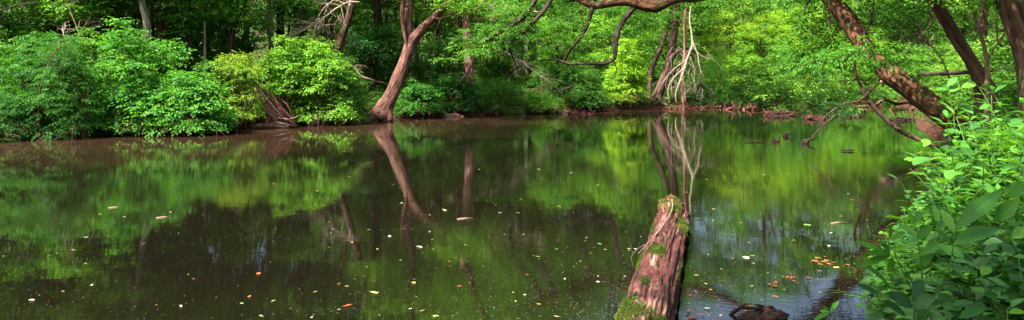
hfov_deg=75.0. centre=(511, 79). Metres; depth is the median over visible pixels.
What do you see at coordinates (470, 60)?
woodland tree
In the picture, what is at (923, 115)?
inlet undergrowth
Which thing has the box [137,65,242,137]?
bank shrub
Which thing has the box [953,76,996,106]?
waterside shrub
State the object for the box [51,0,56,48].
canopy tree
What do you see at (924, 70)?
understory shrub
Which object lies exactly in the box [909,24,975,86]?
tree
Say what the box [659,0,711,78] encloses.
airy tree
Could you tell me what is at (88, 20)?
bare dead branch
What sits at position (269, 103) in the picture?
brush pile
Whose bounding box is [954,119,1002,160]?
lance leaf herb
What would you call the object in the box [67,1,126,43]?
canopy tree
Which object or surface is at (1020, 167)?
oval leaf herb
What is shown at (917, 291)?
corner leaf plant
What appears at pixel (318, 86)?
bank shrub
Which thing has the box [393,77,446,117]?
bank shrub
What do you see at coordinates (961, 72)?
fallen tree
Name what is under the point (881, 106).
driftwood
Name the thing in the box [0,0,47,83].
tree
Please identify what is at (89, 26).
tree
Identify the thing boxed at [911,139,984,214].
oval leaf herb
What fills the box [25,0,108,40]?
tree
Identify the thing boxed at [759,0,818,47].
airy tree
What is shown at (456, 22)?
woodland tree
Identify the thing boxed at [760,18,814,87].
understory shrub
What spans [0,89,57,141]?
bank shrub
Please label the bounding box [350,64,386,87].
bare dead branch
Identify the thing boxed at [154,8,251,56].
tree
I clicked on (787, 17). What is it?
canopy tree
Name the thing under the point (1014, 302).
oval leaf herb
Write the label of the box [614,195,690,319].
fallen log
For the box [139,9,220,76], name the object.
understory shrub
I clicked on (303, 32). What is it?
canopy tree
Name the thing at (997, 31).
bare dead branch
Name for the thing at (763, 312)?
driftwood stump
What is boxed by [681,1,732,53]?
airy tree
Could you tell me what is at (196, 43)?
canopy tree
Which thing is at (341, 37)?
slim tree
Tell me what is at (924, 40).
bare dead branch
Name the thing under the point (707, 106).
driftwood
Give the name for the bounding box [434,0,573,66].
canopy tree
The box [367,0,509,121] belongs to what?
forked tree
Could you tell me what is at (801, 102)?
bank shrub
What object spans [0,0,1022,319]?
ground
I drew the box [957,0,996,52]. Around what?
canopy tree
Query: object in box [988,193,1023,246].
five leaf creeper
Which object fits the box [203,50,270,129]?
bank shrub
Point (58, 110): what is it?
bank shrub
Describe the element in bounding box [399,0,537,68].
canopy tree
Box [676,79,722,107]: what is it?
bank shrub
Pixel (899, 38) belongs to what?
canopy tree
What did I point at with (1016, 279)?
broad leaf herb
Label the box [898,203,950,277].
tall lance plant
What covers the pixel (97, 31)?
canopy tree
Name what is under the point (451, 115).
clay bank
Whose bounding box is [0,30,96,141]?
bank shrub
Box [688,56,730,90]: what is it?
understory shrub
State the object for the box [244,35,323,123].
bank shrub
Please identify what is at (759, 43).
canopy tree
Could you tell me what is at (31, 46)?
understory shrub
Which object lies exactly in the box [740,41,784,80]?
understory shrub
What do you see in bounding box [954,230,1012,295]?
oval leaf herb
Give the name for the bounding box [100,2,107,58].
woodland tree
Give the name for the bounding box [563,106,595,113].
root tangle
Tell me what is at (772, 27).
tree
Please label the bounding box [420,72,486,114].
bank shrub
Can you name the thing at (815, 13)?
canopy tree
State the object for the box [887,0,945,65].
canopy tree
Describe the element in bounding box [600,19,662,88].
understory shrub
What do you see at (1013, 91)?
understory shrub
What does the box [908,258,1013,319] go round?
broad leaf herb
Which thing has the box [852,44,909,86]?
understory shrub
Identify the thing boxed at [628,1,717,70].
canopy tree
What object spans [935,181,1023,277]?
arching leaf plant
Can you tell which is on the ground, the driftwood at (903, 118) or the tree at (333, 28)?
the tree at (333, 28)
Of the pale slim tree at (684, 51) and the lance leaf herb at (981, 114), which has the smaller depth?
the lance leaf herb at (981, 114)
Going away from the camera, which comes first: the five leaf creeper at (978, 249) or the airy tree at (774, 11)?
the five leaf creeper at (978, 249)
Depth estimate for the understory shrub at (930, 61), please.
64.59 m
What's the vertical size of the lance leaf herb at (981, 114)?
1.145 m
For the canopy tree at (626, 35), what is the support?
on the ground
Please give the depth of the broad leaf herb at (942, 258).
4.08 m
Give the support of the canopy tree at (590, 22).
on the ground
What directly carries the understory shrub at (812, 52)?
on the ground
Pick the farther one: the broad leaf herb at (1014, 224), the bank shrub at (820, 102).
the bank shrub at (820, 102)
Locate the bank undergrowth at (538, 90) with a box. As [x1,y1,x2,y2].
[11,74,936,133]
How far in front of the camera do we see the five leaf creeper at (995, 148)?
6.80 m
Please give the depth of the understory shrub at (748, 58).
52.38 m
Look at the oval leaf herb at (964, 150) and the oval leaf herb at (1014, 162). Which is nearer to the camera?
the oval leaf herb at (1014, 162)
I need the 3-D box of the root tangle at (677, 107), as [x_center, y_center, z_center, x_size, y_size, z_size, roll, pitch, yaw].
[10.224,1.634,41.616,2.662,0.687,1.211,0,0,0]
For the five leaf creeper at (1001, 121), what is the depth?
11.80 m
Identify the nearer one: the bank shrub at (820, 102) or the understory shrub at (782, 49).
the bank shrub at (820, 102)
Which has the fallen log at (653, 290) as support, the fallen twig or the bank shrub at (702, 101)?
the fallen twig
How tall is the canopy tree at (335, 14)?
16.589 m
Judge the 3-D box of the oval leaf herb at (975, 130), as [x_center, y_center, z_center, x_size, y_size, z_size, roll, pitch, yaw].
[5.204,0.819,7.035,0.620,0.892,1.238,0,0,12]
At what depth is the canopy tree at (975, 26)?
68.16 m
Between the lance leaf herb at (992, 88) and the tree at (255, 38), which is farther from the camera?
the tree at (255, 38)
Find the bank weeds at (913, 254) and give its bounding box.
[859,100,1023,313]
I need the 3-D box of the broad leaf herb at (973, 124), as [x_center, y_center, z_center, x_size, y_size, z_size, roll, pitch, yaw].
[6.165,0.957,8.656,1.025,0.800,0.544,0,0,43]
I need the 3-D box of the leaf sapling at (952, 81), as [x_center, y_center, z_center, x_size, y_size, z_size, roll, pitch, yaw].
[4.702,0.254,6.976,0.529,0.568,0.323,0,0,-22]
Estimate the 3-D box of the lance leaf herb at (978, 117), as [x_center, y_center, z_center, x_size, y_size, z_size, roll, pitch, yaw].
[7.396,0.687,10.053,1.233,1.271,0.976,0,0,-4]
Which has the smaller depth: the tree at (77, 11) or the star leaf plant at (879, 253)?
the star leaf plant at (879, 253)
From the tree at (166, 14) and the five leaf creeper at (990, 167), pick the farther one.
the tree at (166, 14)
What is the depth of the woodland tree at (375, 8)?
40.89 m
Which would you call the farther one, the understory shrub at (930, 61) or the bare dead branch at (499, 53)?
the understory shrub at (930, 61)
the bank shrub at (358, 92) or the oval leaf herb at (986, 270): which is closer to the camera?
the oval leaf herb at (986, 270)
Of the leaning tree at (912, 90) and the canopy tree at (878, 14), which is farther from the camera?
the canopy tree at (878, 14)
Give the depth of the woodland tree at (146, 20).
26.09 m
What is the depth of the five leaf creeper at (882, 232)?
6.24 m
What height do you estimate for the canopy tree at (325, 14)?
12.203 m
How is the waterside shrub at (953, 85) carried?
on the ground
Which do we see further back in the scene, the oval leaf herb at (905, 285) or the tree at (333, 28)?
the tree at (333, 28)
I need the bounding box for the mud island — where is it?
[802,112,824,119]
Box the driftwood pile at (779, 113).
[759,105,799,115]
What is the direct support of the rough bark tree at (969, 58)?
on the ground
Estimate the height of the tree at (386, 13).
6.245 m
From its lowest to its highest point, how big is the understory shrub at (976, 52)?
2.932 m
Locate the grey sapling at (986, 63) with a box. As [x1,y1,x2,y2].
[968,0,989,132]
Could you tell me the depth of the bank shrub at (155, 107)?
21.37 m
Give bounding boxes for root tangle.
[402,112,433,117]
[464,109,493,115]
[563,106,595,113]
[655,101,698,108]
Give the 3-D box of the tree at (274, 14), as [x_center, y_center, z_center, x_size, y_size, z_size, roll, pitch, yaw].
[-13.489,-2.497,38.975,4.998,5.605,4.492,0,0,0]
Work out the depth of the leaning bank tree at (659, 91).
42.27 m
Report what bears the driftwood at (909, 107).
in the water
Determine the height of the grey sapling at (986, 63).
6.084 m
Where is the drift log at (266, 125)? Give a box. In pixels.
[253,122,288,127]
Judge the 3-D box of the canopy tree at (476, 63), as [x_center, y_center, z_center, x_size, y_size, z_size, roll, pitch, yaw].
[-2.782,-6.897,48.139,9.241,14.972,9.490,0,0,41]
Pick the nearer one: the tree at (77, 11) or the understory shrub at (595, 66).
the tree at (77, 11)
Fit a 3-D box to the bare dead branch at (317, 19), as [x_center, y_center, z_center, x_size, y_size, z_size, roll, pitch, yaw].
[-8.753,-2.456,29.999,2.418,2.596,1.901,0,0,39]
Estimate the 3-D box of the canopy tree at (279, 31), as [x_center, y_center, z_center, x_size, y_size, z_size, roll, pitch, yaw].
[-13.118,-8.719,37.682,9.922,18.561,9.661,0,0,0]
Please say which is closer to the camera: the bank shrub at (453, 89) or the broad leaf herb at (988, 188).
the broad leaf herb at (988, 188)
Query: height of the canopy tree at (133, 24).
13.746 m
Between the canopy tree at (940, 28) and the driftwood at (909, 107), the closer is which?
the driftwood at (909, 107)
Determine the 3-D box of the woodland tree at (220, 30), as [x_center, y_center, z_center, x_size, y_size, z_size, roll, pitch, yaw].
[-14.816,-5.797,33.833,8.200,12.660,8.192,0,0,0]
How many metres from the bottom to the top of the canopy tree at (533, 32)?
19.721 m
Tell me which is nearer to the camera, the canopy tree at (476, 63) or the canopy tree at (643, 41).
the canopy tree at (476, 63)
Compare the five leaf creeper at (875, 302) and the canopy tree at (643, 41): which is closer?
the five leaf creeper at (875, 302)
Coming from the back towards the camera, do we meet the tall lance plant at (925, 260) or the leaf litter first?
the leaf litter
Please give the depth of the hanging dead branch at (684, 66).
40.16 m
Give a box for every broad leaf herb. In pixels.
[885,157,1007,234]
[896,233,980,289]
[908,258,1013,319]
[920,148,966,213]
[928,243,1014,294]
[934,206,975,283]
[940,122,1023,147]
[947,243,1001,319]
[949,243,1016,312]
[957,214,1023,265]
[969,216,1023,252]
[982,235,1023,319]
[1001,174,1018,226]
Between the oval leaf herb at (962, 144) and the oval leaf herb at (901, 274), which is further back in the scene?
the oval leaf herb at (962, 144)
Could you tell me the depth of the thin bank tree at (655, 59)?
43.38 m
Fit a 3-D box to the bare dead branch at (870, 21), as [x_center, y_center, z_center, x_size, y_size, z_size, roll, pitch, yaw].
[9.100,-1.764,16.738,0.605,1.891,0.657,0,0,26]
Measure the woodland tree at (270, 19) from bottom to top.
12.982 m
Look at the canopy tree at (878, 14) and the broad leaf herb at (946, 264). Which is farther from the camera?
the canopy tree at (878, 14)
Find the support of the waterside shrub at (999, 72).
on the ground
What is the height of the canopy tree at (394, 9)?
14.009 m
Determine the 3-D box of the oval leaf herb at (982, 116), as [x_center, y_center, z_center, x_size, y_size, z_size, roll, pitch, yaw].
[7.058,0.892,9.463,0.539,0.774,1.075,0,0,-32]
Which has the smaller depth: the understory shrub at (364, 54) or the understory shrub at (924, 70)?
the understory shrub at (364, 54)
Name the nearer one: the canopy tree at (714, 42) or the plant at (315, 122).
the plant at (315, 122)
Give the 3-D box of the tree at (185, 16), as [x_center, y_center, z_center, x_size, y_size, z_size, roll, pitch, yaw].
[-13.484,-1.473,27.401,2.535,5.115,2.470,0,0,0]
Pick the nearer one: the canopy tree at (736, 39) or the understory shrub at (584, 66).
the understory shrub at (584, 66)
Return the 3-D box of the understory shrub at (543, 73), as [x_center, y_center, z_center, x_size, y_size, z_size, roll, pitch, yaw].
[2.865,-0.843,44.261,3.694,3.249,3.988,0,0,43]
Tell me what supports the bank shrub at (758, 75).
on the ground
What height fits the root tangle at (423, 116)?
0.486 m
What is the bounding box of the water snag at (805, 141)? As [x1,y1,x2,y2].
[801,137,816,143]
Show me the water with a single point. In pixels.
(636, 164)
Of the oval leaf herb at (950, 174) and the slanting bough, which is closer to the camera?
the oval leaf herb at (950, 174)
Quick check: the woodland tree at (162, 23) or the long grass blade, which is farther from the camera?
the woodland tree at (162, 23)
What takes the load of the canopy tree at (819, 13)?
on the ground
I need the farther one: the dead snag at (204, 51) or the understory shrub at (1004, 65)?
the understory shrub at (1004, 65)
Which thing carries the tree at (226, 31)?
on the ground
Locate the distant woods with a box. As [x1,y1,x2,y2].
[5,0,1010,70]
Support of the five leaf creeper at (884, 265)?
on the ground
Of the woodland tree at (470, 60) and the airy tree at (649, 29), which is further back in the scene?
the airy tree at (649, 29)
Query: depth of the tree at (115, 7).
26.35 m
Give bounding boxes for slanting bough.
[811,56,939,148]
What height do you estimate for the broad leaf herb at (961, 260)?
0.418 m
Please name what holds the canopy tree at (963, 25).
on the ground
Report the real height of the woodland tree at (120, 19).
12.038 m
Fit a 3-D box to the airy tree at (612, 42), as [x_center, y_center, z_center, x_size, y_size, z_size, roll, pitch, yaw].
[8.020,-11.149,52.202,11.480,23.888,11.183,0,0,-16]
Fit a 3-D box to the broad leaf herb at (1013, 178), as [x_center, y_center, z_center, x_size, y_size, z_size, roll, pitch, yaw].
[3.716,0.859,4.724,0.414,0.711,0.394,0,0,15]
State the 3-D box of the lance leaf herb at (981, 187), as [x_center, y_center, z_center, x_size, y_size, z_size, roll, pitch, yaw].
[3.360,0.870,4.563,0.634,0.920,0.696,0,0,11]
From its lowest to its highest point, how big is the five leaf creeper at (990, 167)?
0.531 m
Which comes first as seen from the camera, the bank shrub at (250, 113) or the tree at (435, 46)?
the bank shrub at (250, 113)
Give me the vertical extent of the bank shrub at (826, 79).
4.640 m
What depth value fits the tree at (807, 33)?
59.24 m
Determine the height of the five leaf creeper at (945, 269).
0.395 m
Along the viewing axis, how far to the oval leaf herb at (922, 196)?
6.02 m
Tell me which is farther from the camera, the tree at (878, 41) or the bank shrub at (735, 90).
the tree at (878, 41)
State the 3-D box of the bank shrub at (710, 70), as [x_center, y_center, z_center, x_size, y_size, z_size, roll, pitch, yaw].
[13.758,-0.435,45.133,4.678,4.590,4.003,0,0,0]
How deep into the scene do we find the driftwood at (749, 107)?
40.28 m
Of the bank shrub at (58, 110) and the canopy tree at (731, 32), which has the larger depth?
the canopy tree at (731, 32)
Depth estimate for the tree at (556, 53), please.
40.67 m
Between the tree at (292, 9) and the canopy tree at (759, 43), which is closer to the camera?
the tree at (292, 9)
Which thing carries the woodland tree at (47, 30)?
on the ground
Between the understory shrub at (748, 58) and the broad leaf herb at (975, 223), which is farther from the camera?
the understory shrub at (748, 58)
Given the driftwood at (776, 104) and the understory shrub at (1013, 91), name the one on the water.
the driftwood at (776, 104)
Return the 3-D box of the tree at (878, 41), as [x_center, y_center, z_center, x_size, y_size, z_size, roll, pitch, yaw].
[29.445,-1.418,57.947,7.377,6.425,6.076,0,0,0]
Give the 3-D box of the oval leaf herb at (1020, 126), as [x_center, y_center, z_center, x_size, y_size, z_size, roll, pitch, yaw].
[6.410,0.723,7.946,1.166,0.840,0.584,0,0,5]
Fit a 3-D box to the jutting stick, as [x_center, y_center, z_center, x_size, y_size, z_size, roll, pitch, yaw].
[1.721,1.783,5.121,0.149,0.107,0.037,0,0,-12]
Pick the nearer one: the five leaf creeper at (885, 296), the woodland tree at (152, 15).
the five leaf creeper at (885, 296)
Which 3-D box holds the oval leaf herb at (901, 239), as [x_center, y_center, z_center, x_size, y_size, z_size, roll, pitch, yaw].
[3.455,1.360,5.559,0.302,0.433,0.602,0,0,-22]
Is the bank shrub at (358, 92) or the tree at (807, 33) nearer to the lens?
the bank shrub at (358, 92)
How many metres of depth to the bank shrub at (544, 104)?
35.46 m
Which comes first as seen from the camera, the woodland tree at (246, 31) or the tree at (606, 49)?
the woodland tree at (246, 31)
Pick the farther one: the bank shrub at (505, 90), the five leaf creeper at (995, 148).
the bank shrub at (505, 90)
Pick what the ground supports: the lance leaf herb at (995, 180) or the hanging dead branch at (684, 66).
the lance leaf herb at (995, 180)
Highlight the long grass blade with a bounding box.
[818,289,878,307]
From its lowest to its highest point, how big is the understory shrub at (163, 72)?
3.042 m
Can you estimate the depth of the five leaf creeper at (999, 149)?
7.03 m
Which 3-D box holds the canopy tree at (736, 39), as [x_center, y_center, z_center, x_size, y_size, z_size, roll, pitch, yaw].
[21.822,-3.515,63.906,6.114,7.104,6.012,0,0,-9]
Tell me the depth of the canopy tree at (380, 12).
43.43 m
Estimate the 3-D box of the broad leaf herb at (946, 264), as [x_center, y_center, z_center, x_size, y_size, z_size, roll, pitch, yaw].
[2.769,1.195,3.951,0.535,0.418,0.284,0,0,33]
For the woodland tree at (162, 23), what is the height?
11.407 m
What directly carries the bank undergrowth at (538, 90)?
on the ground
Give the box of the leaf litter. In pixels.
[646,193,690,248]
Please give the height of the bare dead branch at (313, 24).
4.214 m
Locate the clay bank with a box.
[441,113,463,116]
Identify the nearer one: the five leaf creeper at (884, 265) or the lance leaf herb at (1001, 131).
the five leaf creeper at (884, 265)
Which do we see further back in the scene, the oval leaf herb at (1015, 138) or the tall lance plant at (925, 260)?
the oval leaf herb at (1015, 138)
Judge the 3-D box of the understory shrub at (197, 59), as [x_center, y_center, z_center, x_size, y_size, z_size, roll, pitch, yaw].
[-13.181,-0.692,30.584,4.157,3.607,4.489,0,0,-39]
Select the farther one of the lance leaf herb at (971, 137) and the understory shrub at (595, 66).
the understory shrub at (595, 66)
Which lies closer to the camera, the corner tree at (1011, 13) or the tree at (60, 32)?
the corner tree at (1011, 13)
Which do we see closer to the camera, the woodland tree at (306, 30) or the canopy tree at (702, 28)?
the woodland tree at (306, 30)
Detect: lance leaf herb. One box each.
[906,106,1023,199]
[929,84,1014,195]
[932,146,1004,222]
[951,85,1023,149]
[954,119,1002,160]
[956,141,1023,249]
[964,80,1019,142]
[964,102,1017,138]
[977,81,1020,120]
[983,121,1017,148]
[991,81,1017,117]
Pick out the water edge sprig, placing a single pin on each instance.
(824, 313)
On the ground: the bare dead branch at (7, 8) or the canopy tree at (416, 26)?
the canopy tree at (416, 26)
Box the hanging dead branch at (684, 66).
[651,5,722,103]
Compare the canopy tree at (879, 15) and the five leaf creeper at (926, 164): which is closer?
the five leaf creeper at (926, 164)
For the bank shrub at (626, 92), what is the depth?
41.05 m
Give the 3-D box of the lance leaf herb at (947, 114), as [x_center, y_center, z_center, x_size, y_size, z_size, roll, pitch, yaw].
[4.469,0.679,6.496,0.864,1.274,0.719,0,0,-11]
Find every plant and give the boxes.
[307,115,321,125]
[855,224,912,285]
[857,266,1000,319]
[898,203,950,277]
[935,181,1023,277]
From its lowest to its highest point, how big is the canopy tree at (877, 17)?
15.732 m
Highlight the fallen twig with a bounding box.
[631,199,672,268]
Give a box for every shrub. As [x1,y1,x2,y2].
[0,9,54,101]
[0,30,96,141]
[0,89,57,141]
[4,29,52,87]
[4,32,113,142]
[46,26,127,103]
[64,16,197,134]
[99,30,190,90]
[99,78,209,135]
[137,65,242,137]
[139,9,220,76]
[179,30,262,97]
[191,56,248,121]
[198,40,266,87]
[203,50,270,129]
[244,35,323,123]
[273,32,339,107]
[283,38,362,126]
[316,55,377,125]
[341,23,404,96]
[341,29,393,83]
[347,20,439,95]
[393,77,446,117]
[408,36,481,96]
[420,27,476,86]
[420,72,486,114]
[469,75,528,115]
[474,44,524,93]
[477,15,547,87]
[511,89,565,113]
[521,14,573,87]
[530,44,575,87]
[545,61,615,110]
[553,52,596,87]
[571,36,607,81]
[598,79,639,109]
[599,38,656,108]
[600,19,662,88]
[652,45,689,84]
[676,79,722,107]
[684,34,724,83]
[684,41,750,104]
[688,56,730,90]
[709,80,769,107]
[718,30,770,87]
[732,57,798,106]
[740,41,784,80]
[758,79,811,106]
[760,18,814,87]
[769,49,839,105]
[782,31,831,82]
[798,82,856,105]
[817,28,864,88]
[818,60,899,104]
[837,78,897,104]
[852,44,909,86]
[899,52,940,86]
[916,49,943,77]
[921,45,1005,96]
[921,50,1004,103]
[925,33,1015,110]
[939,68,968,99]
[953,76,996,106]
[965,35,1017,111]
[990,69,1015,99]
[993,42,1015,80]
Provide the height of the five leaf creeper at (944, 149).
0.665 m
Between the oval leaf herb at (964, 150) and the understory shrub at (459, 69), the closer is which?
the oval leaf herb at (964, 150)
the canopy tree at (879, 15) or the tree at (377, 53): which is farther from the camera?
the canopy tree at (879, 15)
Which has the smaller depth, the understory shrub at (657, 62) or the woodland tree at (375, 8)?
the woodland tree at (375, 8)
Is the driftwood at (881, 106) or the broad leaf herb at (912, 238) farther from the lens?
the driftwood at (881, 106)
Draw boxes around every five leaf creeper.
[868,256,905,286]
[869,300,895,319]
[873,286,911,316]
[877,228,920,250]
[892,209,927,234]
[904,148,969,185]
[930,147,957,172]
[940,267,1012,319]
[944,142,1023,182]
[950,240,1014,276]
[956,122,1011,148]
[957,130,1023,177]
[964,146,1017,171]
[965,163,1022,198]
[968,116,1015,144]
[971,120,1016,140]
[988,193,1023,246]
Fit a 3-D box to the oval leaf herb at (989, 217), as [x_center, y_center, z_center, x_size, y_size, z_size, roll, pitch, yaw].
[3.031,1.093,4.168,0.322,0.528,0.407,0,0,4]
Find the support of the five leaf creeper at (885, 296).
on the ground
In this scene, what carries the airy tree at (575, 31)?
on the ground
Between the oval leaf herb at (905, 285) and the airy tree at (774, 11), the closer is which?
the oval leaf herb at (905, 285)
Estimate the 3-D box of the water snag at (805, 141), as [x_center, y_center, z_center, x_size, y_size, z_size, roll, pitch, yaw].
[8.408,1.750,18.938,0.439,0.268,0.198,0,0,-15]
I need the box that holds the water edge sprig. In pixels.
[814,301,838,319]
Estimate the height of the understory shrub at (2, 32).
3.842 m
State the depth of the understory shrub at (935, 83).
27.80 m
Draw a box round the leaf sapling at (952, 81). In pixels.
[934,77,989,129]
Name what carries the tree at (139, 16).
on the ground
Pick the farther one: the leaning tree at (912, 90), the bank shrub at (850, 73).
the bank shrub at (850, 73)
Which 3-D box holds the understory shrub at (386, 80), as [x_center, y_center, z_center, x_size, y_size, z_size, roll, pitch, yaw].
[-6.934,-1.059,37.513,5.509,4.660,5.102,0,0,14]
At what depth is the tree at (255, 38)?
29.86 m
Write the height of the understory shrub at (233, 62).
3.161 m
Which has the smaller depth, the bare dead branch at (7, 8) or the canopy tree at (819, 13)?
the bare dead branch at (7, 8)
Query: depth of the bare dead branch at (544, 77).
33.98 m
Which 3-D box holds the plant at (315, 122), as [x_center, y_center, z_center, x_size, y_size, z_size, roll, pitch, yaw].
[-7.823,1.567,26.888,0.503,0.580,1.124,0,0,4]
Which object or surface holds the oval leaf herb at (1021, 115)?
on the ground
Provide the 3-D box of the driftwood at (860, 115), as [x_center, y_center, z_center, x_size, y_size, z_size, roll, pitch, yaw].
[16.616,1.677,32.606,1.397,0.437,0.695,0,0,0]
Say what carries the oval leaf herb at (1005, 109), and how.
on the ground
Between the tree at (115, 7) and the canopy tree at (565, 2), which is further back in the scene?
the canopy tree at (565, 2)
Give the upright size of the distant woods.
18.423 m
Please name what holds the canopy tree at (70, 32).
on the ground
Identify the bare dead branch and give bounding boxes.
[0,0,43,26]
[43,0,101,36]
[62,23,70,41]
[244,0,359,54]
[297,0,345,40]
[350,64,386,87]
[449,20,534,87]
[471,1,536,30]
[506,61,570,110]
[864,0,885,35]
[875,0,949,78]
[963,1,1009,57]
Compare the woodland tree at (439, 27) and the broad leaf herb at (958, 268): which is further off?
the woodland tree at (439, 27)
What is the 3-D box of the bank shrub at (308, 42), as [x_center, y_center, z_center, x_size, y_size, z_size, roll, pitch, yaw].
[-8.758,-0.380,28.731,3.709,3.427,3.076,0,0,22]
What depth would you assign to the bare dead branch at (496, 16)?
26.99 m
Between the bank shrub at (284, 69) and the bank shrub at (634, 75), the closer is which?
the bank shrub at (284, 69)
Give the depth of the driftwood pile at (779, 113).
33.49 m
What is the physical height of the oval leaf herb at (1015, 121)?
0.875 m
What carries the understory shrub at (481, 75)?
on the ground
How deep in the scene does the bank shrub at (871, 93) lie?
48.55 m
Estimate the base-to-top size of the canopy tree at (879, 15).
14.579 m
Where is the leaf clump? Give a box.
[813,256,849,264]
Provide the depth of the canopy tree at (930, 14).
64.11 m
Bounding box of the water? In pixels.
[0,104,960,319]
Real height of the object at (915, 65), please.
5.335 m
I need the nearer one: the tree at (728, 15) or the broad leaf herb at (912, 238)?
the broad leaf herb at (912, 238)
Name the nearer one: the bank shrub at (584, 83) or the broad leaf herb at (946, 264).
the broad leaf herb at (946, 264)
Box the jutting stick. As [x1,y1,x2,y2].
[729,304,744,315]
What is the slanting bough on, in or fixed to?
attached to the leaning tree at (912, 90)
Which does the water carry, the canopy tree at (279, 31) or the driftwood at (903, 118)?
the driftwood at (903, 118)
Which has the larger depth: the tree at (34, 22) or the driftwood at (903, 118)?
the driftwood at (903, 118)
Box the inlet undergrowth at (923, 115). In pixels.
[913,93,1016,152]
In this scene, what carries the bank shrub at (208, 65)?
on the ground
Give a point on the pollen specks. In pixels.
(503, 273)
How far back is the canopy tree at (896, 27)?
68.93 m
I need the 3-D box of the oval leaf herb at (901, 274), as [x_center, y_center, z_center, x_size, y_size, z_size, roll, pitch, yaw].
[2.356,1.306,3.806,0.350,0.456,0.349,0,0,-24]
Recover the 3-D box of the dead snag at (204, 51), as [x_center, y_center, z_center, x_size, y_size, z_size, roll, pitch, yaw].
[-12.665,-0.712,27.502,0.108,3.467,0.111,0,0,-27]
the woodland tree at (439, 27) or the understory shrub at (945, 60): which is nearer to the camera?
the understory shrub at (945, 60)
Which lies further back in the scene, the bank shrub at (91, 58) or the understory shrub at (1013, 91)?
the bank shrub at (91, 58)
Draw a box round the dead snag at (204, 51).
[203,21,205,69]
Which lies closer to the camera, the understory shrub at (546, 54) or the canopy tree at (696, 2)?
the understory shrub at (546, 54)
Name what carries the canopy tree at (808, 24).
on the ground
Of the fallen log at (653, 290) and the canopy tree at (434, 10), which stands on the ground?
the canopy tree at (434, 10)
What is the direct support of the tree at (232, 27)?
on the ground
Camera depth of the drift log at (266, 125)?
24.91 m
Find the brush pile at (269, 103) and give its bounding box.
[247,87,300,128]
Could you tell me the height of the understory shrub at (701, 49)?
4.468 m
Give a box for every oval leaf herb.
[880,257,950,316]
[881,215,985,291]
[881,263,960,317]
[886,226,907,248]
[888,174,945,232]
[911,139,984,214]
[916,166,1014,238]
[954,133,1019,194]
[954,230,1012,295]
[958,113,1011,181]
[965,266,1023,319]
[967,214,1023,266]
[972,114,992,140]
[972,298,1023,319]
[992,97,1015,120]
[992,141,1023,196]
[994,118,1023,167]
[1001,148,1023,195]
[1002,134,1023,160]
[1009,125,1023,139]
[1015,98,1023,136]
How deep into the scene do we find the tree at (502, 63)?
38.62 m
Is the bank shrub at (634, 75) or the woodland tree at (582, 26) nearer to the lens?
the bank shrub at (634, 75)
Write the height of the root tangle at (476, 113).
0.600 m
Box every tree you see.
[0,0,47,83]
[0,0,70,86]
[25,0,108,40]
[25,0,148,80]
[31,0,112,45]
[40,13,142,63]
[45,11,53,78]
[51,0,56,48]
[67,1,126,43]
[88,0,149,89]
[93,6,141,41]
[94,6,99,59]
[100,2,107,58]
[108,0,153,87]
[116,3,123,49]
[138,0,151,76]
[147,0,209,70]
[149,0,216,71]
[150,0,154,80]
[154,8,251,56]
[155,0,166,78]
[180,0,243,52]
[193,0,255,57]
[199,0,272,72]
[206,5,283,85]
[218,0,225,64]
[241,0,326,48]
[243,1,249,75]
[261,0,323,56]
[264,2,283,48]
[267,0,273,83]
[297,3,304,48]
[305,1,308,43]
[308,0,363,56]
[310,0,359,42]
[322,0,368,43]
[331,0,356,77]
[345,0,425,78]
[355,0,399,81]
[355,0,432,63]
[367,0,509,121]
[373,0,377,79]
[382,0,477,76]
[387,0,452,74]
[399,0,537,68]
[413,0,487,96]
[429,0,1011,145]
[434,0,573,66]
[435,0,441,81]
[442,0,507,79]
[451,2,458,74]
[472,18,543,83]
[502,0,551,73]
[526,8,595,91]
[536,0,579,36]
[559,0,598,67]
[564,0,606,73]
[571,2,617,74]
[575,6,660,79]
[580,4,584,55]
[583,0,682,69]
[601,12,676,77]
[602,5,689,76]
[618,3,704,106]
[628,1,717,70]
[640,8,705,87]
[647,5,672,95]
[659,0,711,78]
[667,7,723,75]
[680,2,687,108]
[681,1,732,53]
[693,3,736,67]
[695,1,766,78]
[698,0,774,78]
[713,0,770,81]
[713,8,770,72]
[731,6,797,80]
[733,0,802,55]
[735,17,784,63]
[747,1,806,69]
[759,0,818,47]
[768,14,839,72]
[770,0,838,59]
[782,0,875,61]
[807,0,831,23]
[815,27,889,85]
[819,0,910,66]
[821,0,909,41]
[842,0,1023,122]
[847,0,997,120]
[851,0,899,41]
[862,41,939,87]
[869,0,917,61]
[875,0,926,65]
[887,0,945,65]
[889,0,971,76]
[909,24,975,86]
[916,1,966,55]
[917,67,1009,76]
[926,0,998,44]
[937,0,1001,51]
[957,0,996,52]
[967,0,1023,23]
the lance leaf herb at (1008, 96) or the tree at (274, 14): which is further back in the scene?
the tree at (274, 14)
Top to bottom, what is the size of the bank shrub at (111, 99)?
4.084 m
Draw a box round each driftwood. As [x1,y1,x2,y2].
[693,103,721,107]
[723,102,757,109]
[769,101,787,106]
[840,110,866,116]
[843,100,883,107]
[888,115,915,120]
[889,104,916,109]
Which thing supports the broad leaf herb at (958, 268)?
on the ground
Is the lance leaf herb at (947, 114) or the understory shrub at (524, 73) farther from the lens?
the understory shrub at (524, 73)
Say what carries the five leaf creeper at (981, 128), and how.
on the ground
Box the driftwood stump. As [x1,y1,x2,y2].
[736,304,789,319]
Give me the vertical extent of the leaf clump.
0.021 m
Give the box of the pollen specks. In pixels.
[11,136,883,319]
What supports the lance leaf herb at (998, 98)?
on the ground
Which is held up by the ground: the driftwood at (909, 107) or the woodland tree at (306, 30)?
the woodland tree at (306, 30)
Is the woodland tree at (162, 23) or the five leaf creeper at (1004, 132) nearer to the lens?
the five leaf creeper at (1004, 132)

